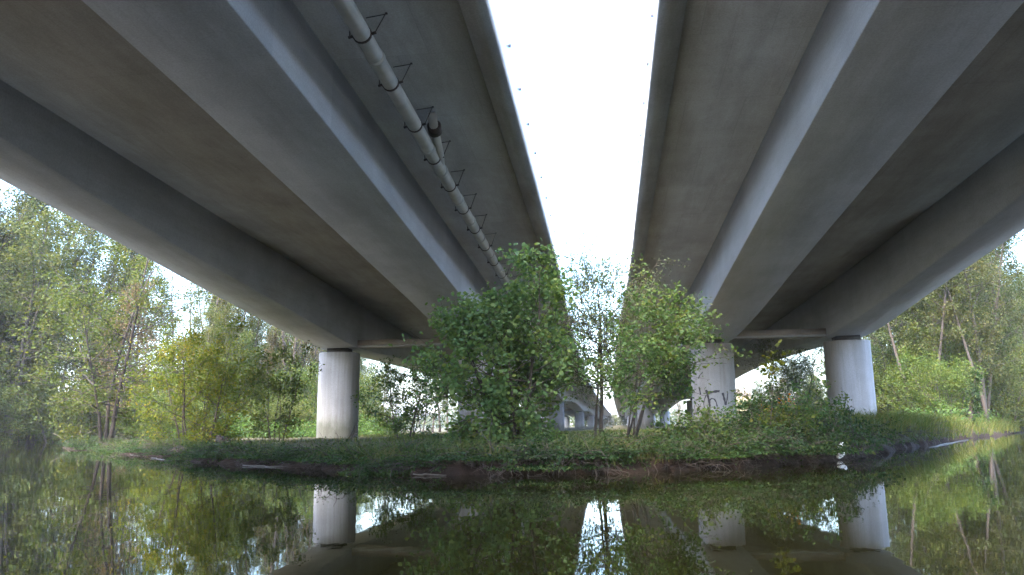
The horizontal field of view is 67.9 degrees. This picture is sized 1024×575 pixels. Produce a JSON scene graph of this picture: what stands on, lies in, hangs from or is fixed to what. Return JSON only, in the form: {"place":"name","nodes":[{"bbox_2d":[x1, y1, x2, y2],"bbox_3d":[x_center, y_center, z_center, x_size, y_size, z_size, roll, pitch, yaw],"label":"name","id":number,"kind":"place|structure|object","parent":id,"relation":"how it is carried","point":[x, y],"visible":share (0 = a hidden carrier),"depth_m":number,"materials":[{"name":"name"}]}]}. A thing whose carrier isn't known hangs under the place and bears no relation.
{"place":"outdoors","nodes":[
{"label":"outdoors","id":0,"kind":"place"},
{"bbox_2d":[0,431,1023,574],"bbox_3d":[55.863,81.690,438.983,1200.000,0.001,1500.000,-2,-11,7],"label":"water","id":1,"kind":"structure","parent":0,"point":[956,508],"depth_m":6.02,"materials":[{"name":"green liquid"}]},
{"bbox_2d":[0,0,1023,427],"label":"sky","id":2,"kind":"structure","parent":0,"point":[581,64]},
{"bbox_2d":[19,424,1023,474],"bbox_3d":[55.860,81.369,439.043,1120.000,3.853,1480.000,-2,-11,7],"label":"ground","id":3,"kind":"structure","parent":0,"point":[462,468],"depth_m":13.43,"materials":[{"name":"soil"}]},
{"bbox_2d":[0,381,42,443],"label":"woodland bush","id":4,"kind":"object","parent":3,"relation":"on","point":[7,420],"visible":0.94,"depth_m":57.17,"materials":[{"name":"green plant"}]},
{"bbox_2d":[0,184,43,297],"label":"woodland tree","id":5,"kind":"object","parent":3,"relation":"on","point":[17,208],"visible":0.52,"depth_m":66.24,"materials":[{"name":"green plant"}]},
{"bbox_2d":[0,201,61,441],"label":"woodland tree","id":6,"kind":"object","parent":3,"relation":"on","point":[14,343],"visible":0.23,"depth_m":64.82,"materials":[{"name":"green plant"}]},
{"bbox_2d":[4,195,66,410],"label":"slender tree","id":7,"kind":"object","parent":3,"relation":"on","point":[40,210],"visible":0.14,"depth_m":68.32,"materials":[{"name":"green plant"}]},
{"bbox_2d":[0,238,73,420],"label":"leafy tree","id":8,"kind":"object","parent":3,"relation":"on","point":[4,319],"visible":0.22,"depth_m":64.97,"materials":[{"name":"green plant"}]},
{"bbox_2d":[18,379,76,442],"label":"lime bush","id":9,"kind":"object","parent":3,"relation":"on","point":[41,435],"visible":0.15,"depth_m":62.45,"materials":[{"name":"green plant"}]},
{"bbox_2d":[5,208,108,373],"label":"woodland tree","id":10,"kind":"object","parent":3,"relation":"on","point":[66,239],"visible":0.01,"depth_m":80.63,"materials":[{"name":"green plant"}]},
{"bbox_2d":[13,218,107,389],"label":"woodland tree","id":11,"kind":"object","parent":3,"relation":"on","point":[91,233],"visible":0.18,"depth_m":71.95,"materials":[{"name":"green plant"}]},
{"bbox_2d":[0,203,121,441],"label":"leafy tree","id":12,"kind":"object","parent":3,"relation":"on","point":[44,266],"visible":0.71,"depth_m":62.01,"materials":[{"name":"green plant"}]},
{"bbox_2d":[15,376,111,442],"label":"woodland bush","id":13,"kind":"object","parent":3,"relation":"on","point":[53,437],"visible":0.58,"depth_m":60.64,"materials":[{"name":"green plant"}]},
{"bbox_2d":[45,232,115,433],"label":"slender tree","id":14,"kind":"object","parent":3,"relation":"on","point":[95,253],"visible":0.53,"depth_m":65.81,"materials":[{"name":"green plant"}]},
{"bbox_2d":[70,240,135,432],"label":"slender tree","id":15,"kind":"object","parent":3,"relation":"on","point":[110,277],"visible":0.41,"depth_m":67.90,"materials":[{"name":"green plant"}]},
{"bbox_2d":[67,369,150,440],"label":"lime bush","id":16,"kind":"object","parent":3,"relation":"on","point":[103,423],"visible":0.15,"depth_m":63.19,"materials":[{"name":"green plant"}]},
{"bbox_2d":[65,236,156,420],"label":"woodland tree","id":17,"kind":"object","parent":3,"relation":"on","point":[100,304],"visible":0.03,"depth_m":75.87,"materials":[{"name":"green plant"}]},
{"bbox_2d":[2,225,223,443],"bbox_3d":[-17.169,1.510,33.565,8.509,11.119,11.456,3,-11,-17],"label":"alder tree","id":18,"kind":"object","parent":3,"relation":"on","point":[61,306],"visible":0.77,"depth_m":32.66,"materials":[{"name":"green plant"}]},
{"bbox_2d":[64,246,162,437],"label":"woodland tree","id":19,"kind":"object","parent":3,"relation":"on","point":[122,266],"visible":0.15,"depth_m":72.91,"materials":[{"name":"green plant"}]},
{"bbox_2d":[89,279,164,439],"bbox_3d":[-31.839,5.974,63.774,6.774,14.212,6.028,-4,-11,20],"label":"russet tree","id":20,"kind":"object","parent":3,"relation":"on","point":[129,305],"visible":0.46,"depth_m":63.74,"materials":[{"name":"plant"}]},
{"bbox_2d":[93,254,181,437],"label":"leafy tree","id":21,"kind":"object","parent":3,"relation":"on","point":[140,255],"visible":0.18,"depth_m":72.12,"materials":[{"name":"green plant"}]},
{"bbox_2d":[109,389,181,437],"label":"woodland bush","id":22,"kind":"object","parent":3,"relation":"on","point":[132,429],"visible":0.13,"depth_m":41.28,"materials":[{"name":"green plant"}]},
{"bbox_2d":[144,270,186,395],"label":"woodland tree","id":23,"kind":"object","parent":3,"relation":"on","point":[165,295],"visible":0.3,"depth_m":68.78,"materials":[{"name":"green plant"}]},
{"bbox_2d":[135,392,205,439],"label":"woodland bush","id":24,"kind":"object","parent":3,"relation":"on","point":[167,424],"visible":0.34,"depth_m":40.21,"materials":[{"name":"green plant"}]},
{"bbox_2d":[158,269,203,373],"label":"bare tree","id":25,"kind":"object","parent":3,"relation":"on","point":[172,283],"visible":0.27,"depth_m":66.92,"materials":[{"name":"green plant"}]},
{"bbox_2d":[136,345,247,437],"bbox_3d":[-21.013,7.072,50.520,6.267,6.758,7.177,-10,-14,42],"label":"lime bush","id":26,"kind":"object","parent":3,"relation":"on","point":[179,380],"visible":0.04,"depth_m":50.27,"materials":[{"name":"green plant"}]},
{"bbox_2d":[111,311,289,444],"bbox_3d":[-11.318,3.507,27.677,6.038,5.334,5.178,5,-12,-26],"label":"yellow bush","id":27,"kind":"object","parent":3,"relation":"on","point":[220,375],"visible":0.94,"depth_m":27.35,"materials":[{"name":"green plant"}]},
{"bbox_2d":[175,281,228,367],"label":"bare tree","id":28,"kind":"object","parent":3,"relation":"on","point":[196,311],"visible":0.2,"depth_m":64.09,"materials":[{"name":"green plant"}]},
{"bbox_2d":[163,300,245,417],"bbox_3d":[-23.830,6.334,59.323,5.939,11.000,5.700,-5,-12,24],"label":"leafy tree","id":29,"kind":"object","parent":3,"relation":"on","point":[210,334],"visible":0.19,"depth_m":59.82,"materials":[{"name":"green plant"}]},
{"bbox_2d":[173,434,265,462],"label":"bramble bush","id":30,"kind":"object","parent":3,"relation":"on","point":[206,456],"visible":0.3,"depth_m":17.68,"materials":[{"name":"green plant"}]},
{"bbox_2d":[210,302,261,399],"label":"woodland tree","id":31,"kind":"object","parent":3,"relation":"on","point":[247,318],"visible":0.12,"depth_m":62.12,"materials":[{"name":"green plant"}]},
{"bbox_2d":[219,329,268,431],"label":"leafy tree","id":32,"kind":"object","parent":3,"relation":"on","point":[247,347],"visible":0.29,"depth_m":59.64,"materials":[{"name":"green plant"}]},
{"bbox_2d":[210,439,289,465],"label":"bramble bush","id":33,"kind":"object","parent":3,"relation":"on","point":[245,454],"visible":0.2,"depth_m":16.42,"materials":[{"name":"green plant"}]},
{"bbox_2d":[232,398,283,437],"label":"woodland bush","id":34,"kind":"object","parent":3,"relation":"on","point":[248,431],"visible":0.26,"depth_m":47.02,"materials":[{"name":"green plant"}]},
{"bbox_2d":[256,326,295,400],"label":"russet tree","id":35,"kind":"object","parent":3,"relation":"on","point":[272,341],"visible":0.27,"depth_m":66.61,"materials":[{"name":"green plant"}]},
{"bbox_2d":[142,413,410,437],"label":"nettles","id":36,"kind":"object","parent":3,"relation":"on","point":[311,432],"visible":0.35,"depth_m":46.16,"materials":[{"name":"green plant"}]},
{"bbox_2d":[223,439,334,464],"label":"bramble bush","id":37,"kind":"object","parent":3,"relation":"on","point":[255,453],"visible":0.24,"depth_m":15.72,"materials":[{"name":"green plant"}]},
{"bbox_2d":[238,340,324,441],"bbox_3d":[-8.468,3.833,27.518,2.574,4.005,3.162,-2,-11,7],"label":"thin bush","id":38,"kind":"object","parent":3,"relation":"on","point":[286,421],"visible":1,"depth_m":27.52,"materials":[{"name":"green plant"}]},
{"bbox_2d":[254,396,316,437],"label":"woodland bush","id":39,"kind":"object","parent":3,"relation":"on","point":[302,414],"visible":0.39,"depth_m":46.05,"materials":[{"name":"green plant"}]},
{"bbox_2d":[266,325,305,401],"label":"bare tree","id":40,"kind":"object","parent":3,"relation":"on","point":[283,339],"visible":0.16,"depth_m":60.56,"materials":[{"name":"green plant"}]},
{"bbox_2d":[272,354,318,425],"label":"lime bush","id":41,"kind":"object","parent":3,"relation":"on","point":[308,401],"visible":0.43,"depth_m":59.98,"materials":[{"name":"green plant"}]},
{"bbox_2d":[287,367,381,427],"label":"woodland bush","id":42,"kind":"object","parent":3,"relation":"on","point":[362,385],"visible":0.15,"depth_m":64.83,"materials":[{"name":"green plant"}]},
{"bbox_2d":[283,433,387,469],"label":"bramble bush","id":43,"kind":"object","parent":3,"relation":"on","point":[313,458],"visible":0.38,"depth_m":13.84,"materials":[{"name":"green plant"}]},
{"bbox_2d":[316,348,359,437],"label":"bridge pier","id":44,"kind":"structure","parent":3,"relation":"on","point":[338,388],"depth_m":36.38,"materials":[{"name":"concrete"}]},
{"bbox_2d":[0,0,613,422],"bbox_3d":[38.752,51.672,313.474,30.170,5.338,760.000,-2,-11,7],"label":"road bridge","id":45,"kind":"structure","parent":44,"relation":"on","point":[262,160],"depth_m":17.39,"materials":[{"name":"concrete"}]},
{"bbox_2d":[331,0,548,357],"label":"drain pipe","id":46,"kind":"object","parent":45,"relation":"hanging from","point":[362,33],"visible":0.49,"depth_m":16.11,"materials":[{"name":"plastic"}]},
{"bbox_2d":[491,0,579,354],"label":"parapet screen","id":47,"kind":"object","parent":45,"relation":"on","point":[503,32],"visible":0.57,"depth_m":19.31,"materials":[{"name":"white"}]},
{"bbox_2d":[302,436,431,470],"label":"bramble bush","id":48,"kind":"object","parent":3,"relation":"on","point":[336,461],"visible":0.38,"depth_m":13.16,"materials":[{"name":"green plant"}]},
{"bbox_2d":[337,442,427,474],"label":"bramble bush","id":49,"kind":"object","parent":3,"relation":"on","point":[361,469],"visible":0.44,"depth_m":12.29,"materials":[{"name":"green plant"}]},
{"bbox_2d":[351,355,446,438],"bbox_3d":[-4.600,4.701,31.921,3.928,3.760,4.175,-8,-13,34],"label":"bush","id":50,"kind":"object","parent":3,"relation":"on","point":[398,424],"visible":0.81,"depth_m":31.68,"materials":[{"name":"green plant"}]},
{"bbox_2d":[385,442,510,474],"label":"bramble bush","id":51,"kind":"object","parent":3,"relation":"on","point":[430,459],"visible":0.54,"depth_m":11.95,"materials":[{"name":"green plant"}]},
{"bbox_2d":[458,345,495,433],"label":"bridge pier","id":52,"kind":"structure","parent":3,"relation":"on","point":[464,412],"depth_m":35.50,"materials":[{"name":"concrete"}]},
{"bbox_2d":[388,238,613,444],"bbox_3d":[-0.275,1.390,16.931,5.032,4.577,4.289,-2,-11,7],"label":"maple tree","id":53,"kind":"object","parent":3,"relation":"on","point":[501,396],"visible":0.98,"depth_m":16.30,"materials":[{"name":"plant"}]},
{"bbox_2d":[437,434,580,475],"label":"bramble bush","id":54,"kind":"object","parent":3,"relation":"on","point":[459,457],"visible":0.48,"depth_m":11.83,"materials":[{"name":"green plant"}]},
{"bbox_2d":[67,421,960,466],"bbox_3d":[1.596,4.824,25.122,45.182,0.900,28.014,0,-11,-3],"label":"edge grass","id":55,"kind":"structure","parent":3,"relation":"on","point":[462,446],"depth_m":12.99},
{"bbox_2d":[61,414,974,475],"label":"undergrowth","id":56,"kind":"object","parent":3,"relation":"on","point":[896,439],"visible":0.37,"depth_m":15.38,"materials":[{"name":"green plant"}]},
{"bbox_2d":[70,426,970,473],"bbox_3d":[1.532,4.925,24.863,44.989,0.830,26.710,0,-11,-3],"label":"ground cover","id":57,"kind":"object","parent":3,"relation":"on","point":[628,460],"visible":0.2,"depth_m":13.79,"materials":[{"name":"green plant"}]},
{"bbox_2d":[484,433,621,477],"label":"bramble bush","id":58,"kind":"object","parent":3,"relation":"on","point":[534,468],"visible":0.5,"depth_m":11.55,"materials":[{"name":"green plant"}]},
{"bbox_2d":[548,400,564,430],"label":"bridge pier","id":59,"kind":"structure","parent":3,"relation":"on","point":[560,421],"depth_m":94.05,"materials":[{"name":"concrete"}]},
{"bbox_2d":[105,425,1009,455],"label":"grass","id":60,"kind":"structure","parent":3,"relation":"on","point":[569,432],"depth_m":24.21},
{"bbox_2d":[512,426,643,475],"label":"bramble bush","id":61,"kind":"object","parent":3,"relation":"on","point":[590,456],"visible":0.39,"depth_m":11.79,"materials":[{"name":"green plant"}]},
{"bbox_2d":[522,439,649,462],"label":"bramble bush","id":62,"kind":"object","parent":3,"relation":"on","point":[608,449],"visible":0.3,"depth_m":12.00,"materials":[{"name":"green plant"}]},
{"bbox_2d":[385,403,794,428],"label":"woodland","id":63,"kind":"object","parent":3,"relation":"on","point":[608,420],"visible":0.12,"depth_m":346.72,"materials":[{"name":"green plant"}]},
{"bbox_2d":[502,215,708,438],"bbox_3d":[1.979,1.092,19.273,4.781,5.915,5.146,9,-14,-42],"label":"hawthorn tree","id":64,"kind":"object","parent":3,"relation":"on","point":[579,326],"visible":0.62,"depth_m":18.47,"materials":[{"name":"green plant"}]},
{"bbox_2d":[581,421,684,458],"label":"bramble bush","id":65,"kind":"object","parent":3,"relation":"on","point":[607,440],"visible":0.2,"depth_m":12.59,"materials":[{"name":"green plant"}]},
{"bbox_2d":[565,429,715,464],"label":"bramble bush","id":66,"kind":"object","parent":3,"relation":"on","point":[678,439],"visible":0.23,"depth_m":12.23,"materials":[{"name":"green plant"}]},
{"bbox_2d":[637,399,653,428],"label":"bridge pier","id":67,"kind":"structure","parent":3,"relation":"on","point":[646,421],"depth_m":92.69,"materials":[{"name":"concrete"}]},
{"bbox_2d":[576,252,751,439],"bbox_3d":[3.020,1.324,14.753,3.017,3.948,3.493,1,-11,-9],"label":"leaning shrub","id":68,"kind":"object","parent":3,"relation":"on","point":[653,348],"visible":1,"depth_m":14.30,"materials":[{"name":"green plant"}]},
{"bbox_2d":[647,399,735,444],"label":"wild shrub","id":69,"kind":"object","parent":3,"relation":"on","point":[712,423],"visible":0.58,"depth_m":13.95,"materials":[{"name":"green plant"}]},
{"bbox_2d":[624,434,758,471],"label":"bramble bush","id":70,"kind":"object","parent":3,"relation":"on","point":[712,456],"visible":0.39,"depth_m":12.46,"materials":[{"name":"green plant"}]},
{"bbox_2d":[690,339,736,427],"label":"bridge pier","id":71,"kind":"structure","parent":3,"relation":"on","point":[721,378],"depth_m":34.29,"materials":[{"name":"concrete"}]},
{"bbox_2d":[613,0,1023,418],"bbox_3d":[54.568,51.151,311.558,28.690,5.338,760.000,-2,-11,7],"label":"road bridge","id":72,"kind":"structure","parent":71,"relation":"on","point":[814,173],"depth_m":18.22,"materials":[{"name":"concrete"}]},
{"bbox_2d":[617,0,656,328],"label":"parapet screen","id":73,"kind":"object","parent":72,"relation":"on","point":[652,21],"visible":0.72,"depth_m":20.90,"materials":[{"name":"white"}]},
{"bbox_2d":[642,419,796,469],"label":"bramble bush","id":74,"kind":"object","parent":3,"relation":"on","point":[692,454],"visible":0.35,"depth_m":12.79,"materials":[{"name":"green plant"}]},
{"bbox_2d":[695,394,768,429],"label":"wild shrub","id":75,"kind":"object","parent":3,"relation":"on","point":[731,413],"visible":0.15,"depth_m":17.37,"materials":[{"name":"green plant"}]},
{"bbox_2d":[674,439,789,464],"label":"bramble bush","id":76,"kind":"object","parent":3,"relation":"on","point":[752,452],"visible":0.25,"depth_m":12.94,"materials":[{"name":"green plant"}]},
{"bbox_2d":[683,414,804,466],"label":"bramble bush","id":77,"kind":"object","parent":3,"relation":"on","point":[789,438],"visible":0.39,"depth_m":13.40,"materials":[{"name":"green plant"}]},
{"bbox_2d":[681,420,807,463],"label":"bramble bush","id":78,"kind":"object","parent":3,"relation":"on","point":[765,438],"visible":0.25,"depth_m":13.35,"materials":[{"name":"green plant"}]},
{"bbox_2d":[733,384,804,434],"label":"wild shrub","id":79,"kind":"object","parent":3,"relation":"on","point":[760,408],"visible":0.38,"depth_m":15.81,"materials":[{"name":"green plant"}]},
{"bbox_2d":[756,339,793,424],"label":"maple sapling","id":80,"kind":"object","parent":3,"relation":"on","point":[771,368],"visible":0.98,"depth_m":15.06,"materials":[{"name":"green plant"}]},
{"bbox_2d":[727,376,827,424],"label":"wild shrub","id":81,"kind":"object","parent":3,"relation":"on","point":[765,387],"visible":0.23,"depth_m":18.26,"materials":[{"name":"green plant"}]},
{"bbox_2d":[735,339,827,413],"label":"willow bush","id":82,"kind":"object","parent":3,"relation":"on","point":[797,374],"visible":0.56,"depth_m":40.67,"materials":[{"name":"green plant"}]},
{"bbox_2d":[724,416,848,462],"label":"bramble bush","id":83,"kind":"object","parent":3,"relation":"on","point":[814,445],"visible":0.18,"depth_m":14.31,"materials":[{"name":"green plant"}]},
{"bbox_2d":[725,422,847,464],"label":"bramble bush","id":84,"kind":"object","parent":3,"relation":"on","point":[794,450],"visible":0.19,"depth_m":13.94,"materials":[{"name":"green plant"}]},
{"bbox_2d":[750,399,823,436],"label":"wild shrub","id":85,"kind":"object","parent":3,"relation":"on","point":[778,418],"visible":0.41,"depth_m":15.06,"materials":[{"name":"green plant"}]},
{"bbox_2d":[720,422,856,464],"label":"bramble bush","id":86,"kind":"object","parent":3,"relation":"on","point":[830,452],"visible":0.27,"depth_m":14.05,"materials":[{"name":"green plant"}]},
{"bbox_2d":[750,378,843,436],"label":"wild shrub","id":87,"kind":"object","parent":3,"relation":"on","point":[807,396],"visible":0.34,"depth_m":16.23,"materials":[{"name":"green plant"}]},
{"bbox_2d":[736,407,888,463],"bbox_3d":[5.994,3.360,15.253,2.572,1.866,3.289,5,-12,-29],"label":"bramble bush","id":88,"kind":"object","parent":3,"relation":"on","point":[865,451],"visible":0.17,"depth_m":14.93,"materials":[{"name":"green plant"}]},
{"bbox_2d":[765,398,894,458],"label":"bramble bush","id":89,"kind":"object","parent":3,"relation":"on","point":[865,440],"visible":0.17,"depth_m":16.07,"materials":[{"name":"green plant"}]},
{"bbox_2d":[670,408,1023,444],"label":"bank grass","id":90,"kind":"structure","parent":3,"relation":"on","point":[915,419],"depth_m":29.63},
{"bbox_2d":[823,335,876,416],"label":"bridge pier","id":91,"kind":"structure","parent":3,"relation":"on","point":[848,365],"depth_m":33.63,"materials":[{"name":"concrete"}]},
{"bbox_2d":[872,306,919,411],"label":"slender tree","id":92,"kind":"object","parent":3,"relation":"on","point":[887,337],"visible":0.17,"depth_m":51.97,"materials":[{"name":"green plant"}]},
{"bbox_2d":[873,352,919,414],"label":"woodland bush","id":93,"kind":"object","parent":3,"relation":"on","point":[877,391],"visible":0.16,"depth_m":54.91,"materials":[{"name":"green plant"}]},
{"bbox_2d":[870,298,932,404],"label":"woodland tree","id":94,"kind":"object","parent":3,"relation":"on","point":[896,330],"visible":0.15,"depth_m":55.05,"materials":[{"name":"green plant"}]},
{"bbox_2d":[874,347,950,415],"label":"lime bush","id":95,"kind":"object","parent":3,"relation":"on","point":[901,393],"visible":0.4,"depth_m":49.51,"materials":[{"name":"green plant"}]},
{"bbox_2d":[878,328,986,414],"bbox_3d":[29.004,6.424,53.107,6.757,7.231,6.227,2,-11,-16],"label":"lime bush","id":96,"kind":"object","parent":3,"relation":"on","point":[954,350],"visible":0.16,"depth_m":52.40,"materials":[{"name":"green plant"}]},
{"bbox_2d":[890,342,987,416],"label":"lime bush","id":97,"kind":"object","parent":3,"relation":"on","point":[941,374],"visible":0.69,"depth_m":45.72,"materials":[{"name":"green plant"}]},
{"bbox_2d":[872,263,1005,411],"bbox_3d":[29.973,2.609,53.381,8.432,14.498,7.699,-3,-11,11],"label":"leafy tree","id":98,"kind":"object","parent":3,"relation":"on","point":[922,333],"visible":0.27,"depth_m":52.30,"materials":[{"name":"green plant"}]},
{"bbox_2d":[918,271,982,412],"bbox_3d":[28.361,0.924,49.596,4.045,16.556,3.731,9,-14,-42],"label":"slender tree","id":99,"kind":"object","parent":3,"relation":"on","point":[942,329],"visible":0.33,"depth_m":49.70,"materials":[{"name":"green plant"}]},
{"bbox_2d":[902,401,1015,427],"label":"nettles","id":100,"kind":"object","parent":3,"relation":"on","point":[943,407],"visible":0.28,"depth_m":41.36,"materials":[{"name":"green plant"}]},
{"bbox_2d":[931,271,988,422],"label":"slender tree","id":101,"kind":"object","parent":3,"relation":"on","point":[961,332],"visible":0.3,"depth_m":49.26,"materials":[{"name":"green plant"}]},
{"bbox_2d":[959,368,984,430],"bbox_3d":[25.025,6.077,41.318,1.169,3.499,1.341,7,-9,8],"label":"ivy stump","id":102,"kind":"object","parent":3,"relation":"on","point":[971,397],"visible":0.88,"depth_m":41.18,"materials":[{"name":"green plant"}]},
{"bbox_2d":[926,249,1019,414],"bbox_3d":[30.075,-0.069,50.669,7.017,18.892,6.177,-1,-11,3],"label":"woodland tree","id":103,"kind":"object","parent":3,"relation":"on","point":[982,331],"visible":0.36,"depth_m":50.24,"materials":[{"name":"green plant"}]},
{"bbox_2d":[952,360,1023,425],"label":"woodland bush","id":104,"kind":"object","parent":3,"relation":"on","point":[1007,407],"visible":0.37,"depth_m":54.32,"materials":[{"name":"green plant"}]},
{"bbox_2d":[954,242,1023,403],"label":"woodland tree","id":105,"kind":"object","parent":3,"relation":"on","point":[1018,316],"visible":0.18,"depth_m":58.94,"materials":[{"name":"green plant"}]},
{"bbox_2d":[956,230,1023,415],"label":"woodland tree","id":106,"kind":"object","parent":3,"relation":"on","point":[1006,292],"visible":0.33,"depth_m":53.52,"materials":[{"name":"green plant"}]},
{"bbox_2d":[979,336,1023,430],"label":"lime bush","id":107,"kind":"object","parent":3,"relation":"on","point":[1018,399],"visible":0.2,"depth_m":57.42,"materials":[{"name":"green plant"}]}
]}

